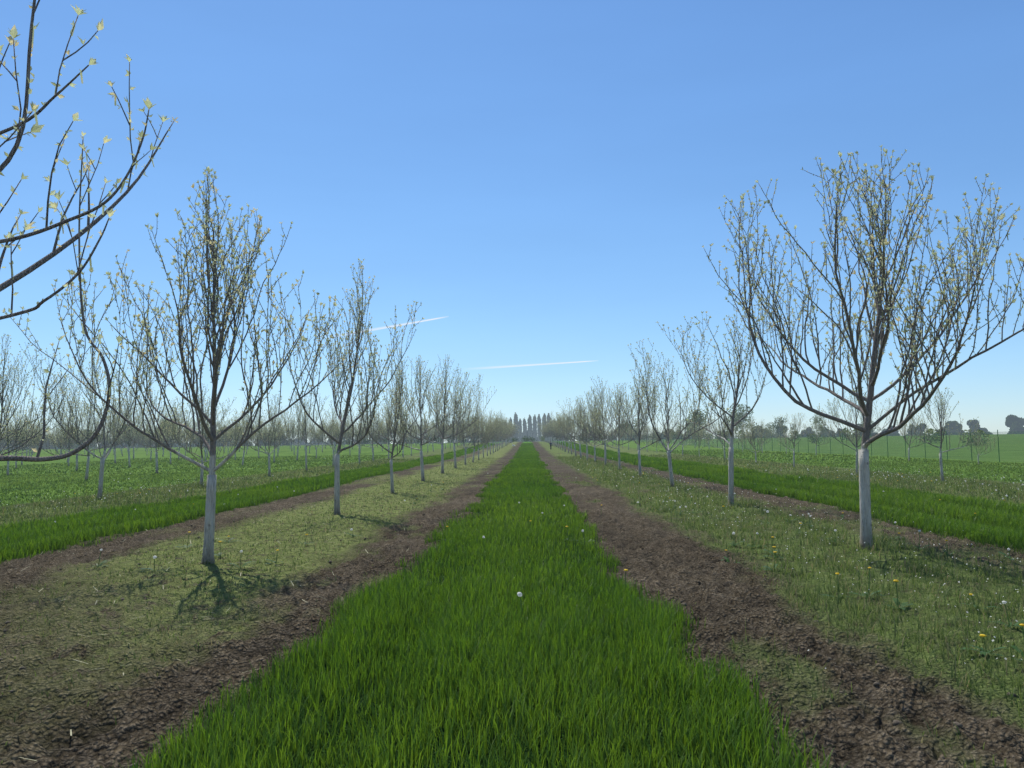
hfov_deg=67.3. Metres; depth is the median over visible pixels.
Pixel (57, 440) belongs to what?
walnut tree
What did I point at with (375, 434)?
walnut tree
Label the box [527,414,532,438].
poplar
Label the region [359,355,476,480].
walnut tree
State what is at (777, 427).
tree
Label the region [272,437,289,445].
wood
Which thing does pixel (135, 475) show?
grass strip
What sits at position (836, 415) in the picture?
walnut tree
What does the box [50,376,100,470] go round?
walnut tree
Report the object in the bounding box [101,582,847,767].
lush grass
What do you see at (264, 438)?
walnut tree
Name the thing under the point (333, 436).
walnut tree
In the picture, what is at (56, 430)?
walnut tree
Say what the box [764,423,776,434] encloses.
tree
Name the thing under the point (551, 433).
walnut tree
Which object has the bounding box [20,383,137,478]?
walnut tree
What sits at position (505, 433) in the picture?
walnut tree
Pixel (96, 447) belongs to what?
wood
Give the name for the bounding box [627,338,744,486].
walnut tree
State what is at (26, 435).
walnut tree
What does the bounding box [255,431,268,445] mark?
wood
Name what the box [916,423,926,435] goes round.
wood
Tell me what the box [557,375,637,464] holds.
walnut tree
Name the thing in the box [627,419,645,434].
tree
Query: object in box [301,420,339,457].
walnut tree
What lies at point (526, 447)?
lush grass
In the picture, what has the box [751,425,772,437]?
wood
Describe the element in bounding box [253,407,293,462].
walnut tree
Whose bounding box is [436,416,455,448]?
walnut tree
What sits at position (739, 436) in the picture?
walnut tree
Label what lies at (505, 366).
contrails
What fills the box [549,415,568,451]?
walnut tree
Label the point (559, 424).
walnut tree
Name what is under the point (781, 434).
wood
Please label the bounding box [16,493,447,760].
dry straw
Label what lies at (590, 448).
lush grass
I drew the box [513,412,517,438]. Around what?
poplar
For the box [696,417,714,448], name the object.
walnut tree
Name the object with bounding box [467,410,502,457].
walnut tree
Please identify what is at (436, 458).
lush grass
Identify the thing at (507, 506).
lush grass
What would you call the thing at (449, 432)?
walnut tree
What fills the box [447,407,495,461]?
walnut tree
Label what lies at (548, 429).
walnut tree
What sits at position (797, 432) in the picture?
walnut tree
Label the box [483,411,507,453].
walnut tree
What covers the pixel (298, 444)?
walnut tree
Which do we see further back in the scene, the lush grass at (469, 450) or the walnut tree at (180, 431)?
the lush grass at (469, 450)
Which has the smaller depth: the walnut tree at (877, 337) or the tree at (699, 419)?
the walnut tree at (877, 337)
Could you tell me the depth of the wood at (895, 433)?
552.82 m
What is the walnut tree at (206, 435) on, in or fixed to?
on the ground at (122, 714)
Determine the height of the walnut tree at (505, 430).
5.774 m
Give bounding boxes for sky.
[0,0,1023,445]
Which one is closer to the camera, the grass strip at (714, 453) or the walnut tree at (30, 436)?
the grass strip at (714, 453)
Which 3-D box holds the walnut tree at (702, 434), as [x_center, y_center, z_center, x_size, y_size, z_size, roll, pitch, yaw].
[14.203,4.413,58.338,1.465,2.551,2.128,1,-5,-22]
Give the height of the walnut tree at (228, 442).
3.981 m
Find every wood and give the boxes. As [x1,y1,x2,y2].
[37,435,52,449]
[65,429,97,448]
[99,434,109,447]
[122,426,137,447]
[129,433,151,447]
[191,432,209,446]
[216,434,232,446]
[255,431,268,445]
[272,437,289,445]
[308,437,327,444]
[584,427,601,440]
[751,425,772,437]
[775,426,786,437]
[798,426,817,436]
[822,428,832,436]
[834,428,848,436]
[881,426,899,435]
[905,425,918,435]
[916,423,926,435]
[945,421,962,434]
[967,419,979,428]
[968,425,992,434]
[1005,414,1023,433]
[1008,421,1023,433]
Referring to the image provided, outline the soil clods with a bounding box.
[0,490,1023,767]
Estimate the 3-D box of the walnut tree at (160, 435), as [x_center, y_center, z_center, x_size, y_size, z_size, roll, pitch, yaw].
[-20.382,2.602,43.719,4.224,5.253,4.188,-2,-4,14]
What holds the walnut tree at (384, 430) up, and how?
on the ground at (122, 714)
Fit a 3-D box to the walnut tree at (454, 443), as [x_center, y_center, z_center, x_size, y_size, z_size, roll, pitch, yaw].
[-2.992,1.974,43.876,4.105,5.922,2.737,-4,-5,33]
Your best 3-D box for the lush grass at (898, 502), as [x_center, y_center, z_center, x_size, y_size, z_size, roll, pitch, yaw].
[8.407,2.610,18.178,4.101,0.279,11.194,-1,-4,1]
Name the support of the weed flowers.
on the ground at (122, 714)
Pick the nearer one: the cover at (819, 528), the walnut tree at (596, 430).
the cover at (819, 528)
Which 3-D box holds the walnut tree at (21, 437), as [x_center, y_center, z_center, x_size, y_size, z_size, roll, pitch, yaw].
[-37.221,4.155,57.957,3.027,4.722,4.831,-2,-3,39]
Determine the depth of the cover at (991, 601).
6.02 m
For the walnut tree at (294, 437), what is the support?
on the ground at (122, 714)
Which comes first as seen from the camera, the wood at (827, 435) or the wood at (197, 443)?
the wood at (197, 443)
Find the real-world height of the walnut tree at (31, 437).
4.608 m
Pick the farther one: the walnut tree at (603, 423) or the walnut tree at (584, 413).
the walnut tree at (584, 413)
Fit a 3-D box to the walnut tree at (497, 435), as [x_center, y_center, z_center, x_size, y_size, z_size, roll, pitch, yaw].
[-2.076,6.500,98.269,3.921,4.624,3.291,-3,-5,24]
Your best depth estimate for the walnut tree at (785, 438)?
64.54 m
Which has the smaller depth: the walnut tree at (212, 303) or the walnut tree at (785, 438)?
the walnut tree at (212, 303)
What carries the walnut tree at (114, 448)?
on the ground at (122, 714)
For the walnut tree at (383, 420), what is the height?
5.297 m
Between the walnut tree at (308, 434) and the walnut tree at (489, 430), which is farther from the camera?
the walnut tree at (308, 434)
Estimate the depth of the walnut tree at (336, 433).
84.49 m
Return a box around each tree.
[0,0,177,461]
[0,334,76,451]
[0,354,78,455]
[0,409,49,468]
[1,166,344,563]
[1,397,53,474]
[4,417,42,464]
[11,418,47,455]
[13,416,42,455]
[19,335,159,497]
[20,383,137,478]
[46,414,96,465]
[46,424,70,454]
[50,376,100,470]
[51,427,81,458]
[52,425,85,461]
[75,419,108,457]
[86,398,122,462]
[95,412,125,457]
[97,386,195,472]
[101,391,148,466]
[116,411,146,457]
[137,419,165,460]
[148,416,175,456]
[151,410,192,463]
[158,384,242,483]
[158,412,196,458]
[178,431,198,454]
[186,415,222,460]
[197,410,229,456]
[216,415,254,459]
[216,425,234,452]
[218,427,242,454]
[225,401,263,464]
[233,394,304,475]
[236,424,256,453]
[250,409,268,457]
[252,429,277,452]
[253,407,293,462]
[257,418,298,455]
[265,421,284,451]
[271,401,311,459]
[277,259,424,514]
[279,420,305,450]
[285,420,304,454]
[289,391,333,469]
[294,423,320,452]
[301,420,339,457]
[303,401,352,465]
[309,422,334,451]
[321,426,339,450]
[325,419,340,454]
[332,418,363,454]
[337,408,368,463]
[344,407,392,461]
[355,427,369,453]
[356,348,435,492]
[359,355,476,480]
[362,422,383,445]
[374,405,406,457]
[378,418,392,450]
[394,354,496,472]
[397,409,419,456]
[397,418,428,455]
[407,419,433,445]
[418,416,438,452]
[422,420,445,451]
[427,368,487,467]
[433,425,451,444]
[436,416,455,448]
[444,419,456,447]
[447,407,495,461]
[451,399,498,464]
[464,415,498,459]
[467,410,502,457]
[471,413,505,455]
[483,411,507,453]
[483,422,511,451]
[484,421,505,452]
[491,424,512,447]
[492,412,507,450]
[497,416,513,447]
[501,421,519,445]
[537,417,563,446]
[540,422,556,445]
[541,413,552,444]
[547,415,565,447]
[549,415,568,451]
[550,399,610,459]
[552,413,584,453]
[556,397,604,456]
[556,407,573,450]
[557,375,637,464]
[557,407,593,455]
[557,415,579,452]
[570,402,622,461]
[586,383,650,468]
[600,375,686,476]
[620,425,633,448]
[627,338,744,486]
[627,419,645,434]
[628,422,643,449]
[637,423,657,451]
[648,436,666,449]
[655,422,676,448]
[656,305,776,505]
[670,417,704,454]
[678,409,707,431]
[682,413,703,433]
[686,425,704,444]
[687,425,711,455]
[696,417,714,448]
[698,412,748,459]
[702,145,1023,549]
[725,404,756,433]
[729,417,772,462]
[737,424,748,451]
[749,418,773,452]
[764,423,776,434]
[769,417,787,435]
[774,413,806,466]
[776,428,794,453]
[801,413,836,455]
[809,414,828,434]
[817,385,901,473]
[848,428,862,448]
[896,406,931,460]
[906,388,980,480]
[956,429,997,463]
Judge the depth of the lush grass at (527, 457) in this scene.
60.95 m
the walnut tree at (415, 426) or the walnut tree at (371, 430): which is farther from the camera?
the walnut tree at (415, 426)
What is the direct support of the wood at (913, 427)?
on the ground at (122, 714)
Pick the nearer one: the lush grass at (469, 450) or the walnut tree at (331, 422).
the walnut tree at (331, 422)
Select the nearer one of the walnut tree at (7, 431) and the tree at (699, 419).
the walnut tree at (7, 431)
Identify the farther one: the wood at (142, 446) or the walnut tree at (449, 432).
the wood at (142, 446)
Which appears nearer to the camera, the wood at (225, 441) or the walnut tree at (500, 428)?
the walnut tree at (500, 428)
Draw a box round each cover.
[0,467,1023,520]
[0,501,1023,591]
[0,558,1023,767]
[216,452,858,480]
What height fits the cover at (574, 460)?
0.464 m
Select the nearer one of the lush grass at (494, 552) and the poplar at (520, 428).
the lush grass at (494, 552)
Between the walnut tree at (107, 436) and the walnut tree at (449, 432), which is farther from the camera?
the walnut tree at (449, 432)
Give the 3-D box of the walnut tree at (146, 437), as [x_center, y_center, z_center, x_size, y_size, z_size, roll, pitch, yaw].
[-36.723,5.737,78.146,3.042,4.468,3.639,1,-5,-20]
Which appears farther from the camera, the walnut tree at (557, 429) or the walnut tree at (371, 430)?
the walnut tree at (557, 429)
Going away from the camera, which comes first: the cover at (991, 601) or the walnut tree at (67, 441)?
the cover at (991, 601)
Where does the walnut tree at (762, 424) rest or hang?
on the ground at (122, 714)
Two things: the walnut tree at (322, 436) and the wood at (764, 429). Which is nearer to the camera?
the walnut tree at (322, 436)
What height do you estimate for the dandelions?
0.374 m
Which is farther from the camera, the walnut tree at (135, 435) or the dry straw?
the walnut tree at (135, 435)
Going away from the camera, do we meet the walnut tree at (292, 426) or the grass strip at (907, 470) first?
the grass strip at (907, 470)
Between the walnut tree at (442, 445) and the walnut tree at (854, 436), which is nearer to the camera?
the walnut tree at (442, 445)
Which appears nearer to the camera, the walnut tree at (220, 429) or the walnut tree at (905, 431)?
the walnut tree at (220, 429)
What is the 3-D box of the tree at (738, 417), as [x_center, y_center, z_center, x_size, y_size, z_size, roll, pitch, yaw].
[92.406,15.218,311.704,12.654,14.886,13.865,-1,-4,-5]
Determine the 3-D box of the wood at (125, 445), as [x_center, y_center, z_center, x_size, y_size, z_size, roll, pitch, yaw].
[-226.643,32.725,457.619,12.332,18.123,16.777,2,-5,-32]
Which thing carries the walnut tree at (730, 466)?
on the ground at (122, 714)
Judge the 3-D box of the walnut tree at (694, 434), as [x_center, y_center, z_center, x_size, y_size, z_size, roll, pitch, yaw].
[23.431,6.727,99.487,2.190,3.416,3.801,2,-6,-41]
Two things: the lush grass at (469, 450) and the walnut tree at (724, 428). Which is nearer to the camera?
the walnut tree at (724, 428)
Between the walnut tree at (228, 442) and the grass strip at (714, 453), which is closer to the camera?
the grass strip at (714, 453)
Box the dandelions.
[54,458,1023,660]
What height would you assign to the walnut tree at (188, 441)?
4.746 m
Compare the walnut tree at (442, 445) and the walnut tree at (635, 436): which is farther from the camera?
the walnut tree at (635, 436)
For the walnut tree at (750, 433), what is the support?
on the ground at (122, 714)
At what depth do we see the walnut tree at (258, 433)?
85.34 m
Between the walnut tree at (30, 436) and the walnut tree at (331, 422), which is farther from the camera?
the walnut tree at (30, 436)
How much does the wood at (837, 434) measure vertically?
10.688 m
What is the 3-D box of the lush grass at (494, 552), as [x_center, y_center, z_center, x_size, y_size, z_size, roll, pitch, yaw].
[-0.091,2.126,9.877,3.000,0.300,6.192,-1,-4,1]
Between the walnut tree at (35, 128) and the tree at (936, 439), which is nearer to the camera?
the walnut tree at (35, 128)
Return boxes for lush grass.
[0,488,306,535]
[0,525,131,563]
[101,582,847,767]
[220,467,409,492]
[333,519,659,605]
[363,453,468,467]
[438,486,594,530]
[445,443,496,453]
[480,463,562,490]
[503,451,547,466]
[515,442,538,452]
[554,442,611,451]
[582,450,687,464]
[634,461,848,485]
[734,479,1023,525]
[897,512,1023,552]
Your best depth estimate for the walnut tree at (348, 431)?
91.31 m
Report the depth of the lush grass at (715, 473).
30.29 m
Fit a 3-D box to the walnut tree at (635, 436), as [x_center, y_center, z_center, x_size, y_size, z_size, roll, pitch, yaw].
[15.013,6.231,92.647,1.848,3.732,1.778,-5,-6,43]
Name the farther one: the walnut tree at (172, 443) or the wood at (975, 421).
the wood at (975, 421)
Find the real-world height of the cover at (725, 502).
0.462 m
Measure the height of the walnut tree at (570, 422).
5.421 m
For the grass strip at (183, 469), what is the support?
on the ground at (122, 714)
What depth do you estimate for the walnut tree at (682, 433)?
64.89 m
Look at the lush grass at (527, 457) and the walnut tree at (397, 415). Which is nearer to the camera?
the walnut tree at (397, 415)
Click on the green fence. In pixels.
(830, 444)
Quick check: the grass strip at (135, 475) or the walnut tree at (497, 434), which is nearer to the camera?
the grass strip at (135, 475)
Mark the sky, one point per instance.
(549, 180)
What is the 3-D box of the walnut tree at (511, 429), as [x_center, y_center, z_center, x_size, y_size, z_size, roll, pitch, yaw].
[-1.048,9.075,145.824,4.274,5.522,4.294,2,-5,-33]
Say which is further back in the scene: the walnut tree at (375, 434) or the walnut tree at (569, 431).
the walnut tree at (375, 434)
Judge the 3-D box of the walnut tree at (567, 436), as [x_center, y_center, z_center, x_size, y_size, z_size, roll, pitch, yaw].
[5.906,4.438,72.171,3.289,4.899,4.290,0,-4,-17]
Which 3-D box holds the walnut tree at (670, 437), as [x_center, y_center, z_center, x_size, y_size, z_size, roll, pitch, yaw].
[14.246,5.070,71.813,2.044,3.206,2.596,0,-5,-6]
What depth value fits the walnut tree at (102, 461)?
23.09 m
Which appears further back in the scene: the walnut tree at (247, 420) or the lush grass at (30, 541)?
the walnut tree at (247, 420)
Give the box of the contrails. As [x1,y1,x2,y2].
[369,317,589,366]
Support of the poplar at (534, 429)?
on the ground at (122, 714)
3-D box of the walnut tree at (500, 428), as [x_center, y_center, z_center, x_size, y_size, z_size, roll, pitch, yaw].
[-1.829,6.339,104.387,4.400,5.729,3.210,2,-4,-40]
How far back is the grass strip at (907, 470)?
34.58 m
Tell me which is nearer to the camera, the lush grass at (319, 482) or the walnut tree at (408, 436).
the lush grass at (319, 482)
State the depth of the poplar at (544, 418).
797.17 m
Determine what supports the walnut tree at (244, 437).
on the ground at (122, 714)
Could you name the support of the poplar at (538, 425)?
on the ground at (122, 714)
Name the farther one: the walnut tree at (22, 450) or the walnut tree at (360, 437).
the walnut tree at (360, 437)
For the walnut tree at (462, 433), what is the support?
on the ground at (122, 714)
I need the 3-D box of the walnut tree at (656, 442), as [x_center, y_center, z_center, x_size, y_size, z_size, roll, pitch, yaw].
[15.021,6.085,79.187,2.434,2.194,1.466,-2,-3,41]
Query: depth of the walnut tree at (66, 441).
78.66 m
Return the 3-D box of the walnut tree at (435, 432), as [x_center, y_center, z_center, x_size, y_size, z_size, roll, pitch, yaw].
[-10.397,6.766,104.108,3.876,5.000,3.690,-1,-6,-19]
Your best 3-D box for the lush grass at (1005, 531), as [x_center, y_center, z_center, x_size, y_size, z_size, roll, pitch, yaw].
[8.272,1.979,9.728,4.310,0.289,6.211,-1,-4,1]
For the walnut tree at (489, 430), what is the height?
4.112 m
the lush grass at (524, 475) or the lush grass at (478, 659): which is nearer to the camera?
the lush grass at (478, 659)
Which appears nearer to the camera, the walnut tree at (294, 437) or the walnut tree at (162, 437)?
the walnut tree at (162, 437)
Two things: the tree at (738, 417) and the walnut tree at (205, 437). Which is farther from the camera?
the tree at (738, 417)
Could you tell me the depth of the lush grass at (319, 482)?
29.62 m
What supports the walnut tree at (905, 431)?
on the ground at (122, 714)
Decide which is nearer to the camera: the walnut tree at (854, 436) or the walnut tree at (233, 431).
the walnut tree at (854, 436)
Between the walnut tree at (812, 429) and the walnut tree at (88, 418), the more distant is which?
the walnut tree at (812, 429)
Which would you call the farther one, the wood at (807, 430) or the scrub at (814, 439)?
the wood at (807, 430)
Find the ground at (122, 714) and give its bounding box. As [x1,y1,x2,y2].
[0,434,1023,767]
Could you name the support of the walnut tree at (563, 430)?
on the ground at (122, 714)
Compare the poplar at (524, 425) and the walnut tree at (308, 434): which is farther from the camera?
the poplar at (524, 425)
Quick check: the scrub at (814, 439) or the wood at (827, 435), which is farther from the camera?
the wood at (827, 435)
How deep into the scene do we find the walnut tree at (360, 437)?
97.92 m
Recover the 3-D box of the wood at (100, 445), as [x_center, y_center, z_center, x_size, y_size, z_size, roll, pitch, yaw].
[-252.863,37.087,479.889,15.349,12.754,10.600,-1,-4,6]
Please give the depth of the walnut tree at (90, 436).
98.67 m
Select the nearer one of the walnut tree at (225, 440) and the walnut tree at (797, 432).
the walnut tree at (797, 432)
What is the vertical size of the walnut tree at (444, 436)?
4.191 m
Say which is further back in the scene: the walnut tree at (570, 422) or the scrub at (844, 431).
the scrub at (844, 431)
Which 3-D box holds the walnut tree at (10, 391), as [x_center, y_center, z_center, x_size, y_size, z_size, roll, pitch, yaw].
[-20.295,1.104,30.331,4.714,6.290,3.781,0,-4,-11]
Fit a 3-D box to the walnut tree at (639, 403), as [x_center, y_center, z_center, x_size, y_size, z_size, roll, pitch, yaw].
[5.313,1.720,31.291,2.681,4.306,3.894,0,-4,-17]
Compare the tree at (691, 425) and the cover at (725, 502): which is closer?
the cover at (725, 502)
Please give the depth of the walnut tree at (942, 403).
24.18 m
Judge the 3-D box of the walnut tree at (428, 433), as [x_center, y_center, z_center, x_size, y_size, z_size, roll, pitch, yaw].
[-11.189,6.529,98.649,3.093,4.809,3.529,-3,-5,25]
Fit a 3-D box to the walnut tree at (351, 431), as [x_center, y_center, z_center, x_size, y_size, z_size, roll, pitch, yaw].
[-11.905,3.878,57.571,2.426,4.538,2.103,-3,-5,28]
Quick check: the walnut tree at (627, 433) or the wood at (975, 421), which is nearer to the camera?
the walnut tree at (627, 433)
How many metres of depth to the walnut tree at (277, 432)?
118.78 m
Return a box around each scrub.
[807,433,824,442]
[839,428,857,439]
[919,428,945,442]
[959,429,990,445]
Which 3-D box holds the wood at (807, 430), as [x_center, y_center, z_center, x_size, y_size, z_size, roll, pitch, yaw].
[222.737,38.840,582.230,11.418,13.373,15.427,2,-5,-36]
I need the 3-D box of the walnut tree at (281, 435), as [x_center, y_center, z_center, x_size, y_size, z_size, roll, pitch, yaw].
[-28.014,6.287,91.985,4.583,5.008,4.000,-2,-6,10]
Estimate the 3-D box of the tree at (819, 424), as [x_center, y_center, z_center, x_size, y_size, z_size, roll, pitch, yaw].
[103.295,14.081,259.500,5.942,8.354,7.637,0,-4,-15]
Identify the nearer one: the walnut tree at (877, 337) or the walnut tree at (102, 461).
the walnut tree at (877, 337)
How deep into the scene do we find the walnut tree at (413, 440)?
91.77 m
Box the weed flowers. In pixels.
[2,468,1023,668]
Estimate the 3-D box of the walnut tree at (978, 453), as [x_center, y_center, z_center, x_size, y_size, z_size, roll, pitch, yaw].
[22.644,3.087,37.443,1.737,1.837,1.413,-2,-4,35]
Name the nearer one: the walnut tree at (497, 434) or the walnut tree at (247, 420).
the walnut tree at (247, 420)
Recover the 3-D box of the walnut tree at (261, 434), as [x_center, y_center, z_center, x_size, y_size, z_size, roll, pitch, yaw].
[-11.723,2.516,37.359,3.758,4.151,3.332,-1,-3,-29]
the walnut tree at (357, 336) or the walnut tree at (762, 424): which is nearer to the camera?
the walnut tree at (357, 336)
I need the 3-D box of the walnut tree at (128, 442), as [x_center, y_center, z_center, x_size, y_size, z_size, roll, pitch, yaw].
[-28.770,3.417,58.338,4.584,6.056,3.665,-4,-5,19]
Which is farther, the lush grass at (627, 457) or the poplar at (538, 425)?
the poplar at (538, 425)
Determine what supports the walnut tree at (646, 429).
on the ground at (122, 714)
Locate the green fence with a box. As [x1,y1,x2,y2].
[610,430,999,461]
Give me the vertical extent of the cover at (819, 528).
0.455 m
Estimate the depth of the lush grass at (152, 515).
16.17 m
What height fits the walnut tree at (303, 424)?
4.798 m
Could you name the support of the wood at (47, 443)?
on the ground at (122, 714)
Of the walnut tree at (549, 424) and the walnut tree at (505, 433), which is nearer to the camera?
the walnut tree at (505, 433)
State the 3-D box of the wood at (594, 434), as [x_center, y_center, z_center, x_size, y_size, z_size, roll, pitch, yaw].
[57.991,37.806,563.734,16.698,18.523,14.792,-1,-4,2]
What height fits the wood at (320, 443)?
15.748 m
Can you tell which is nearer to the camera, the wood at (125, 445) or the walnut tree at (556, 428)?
the walnut tree at (556, 428)
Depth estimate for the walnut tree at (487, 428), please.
77.78 m
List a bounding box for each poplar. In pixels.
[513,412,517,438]
[518,418,521,441]
[522,419,526,440]
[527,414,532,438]
[532,414,537,440]
[537,414,541,440]
[542,413,545,440]

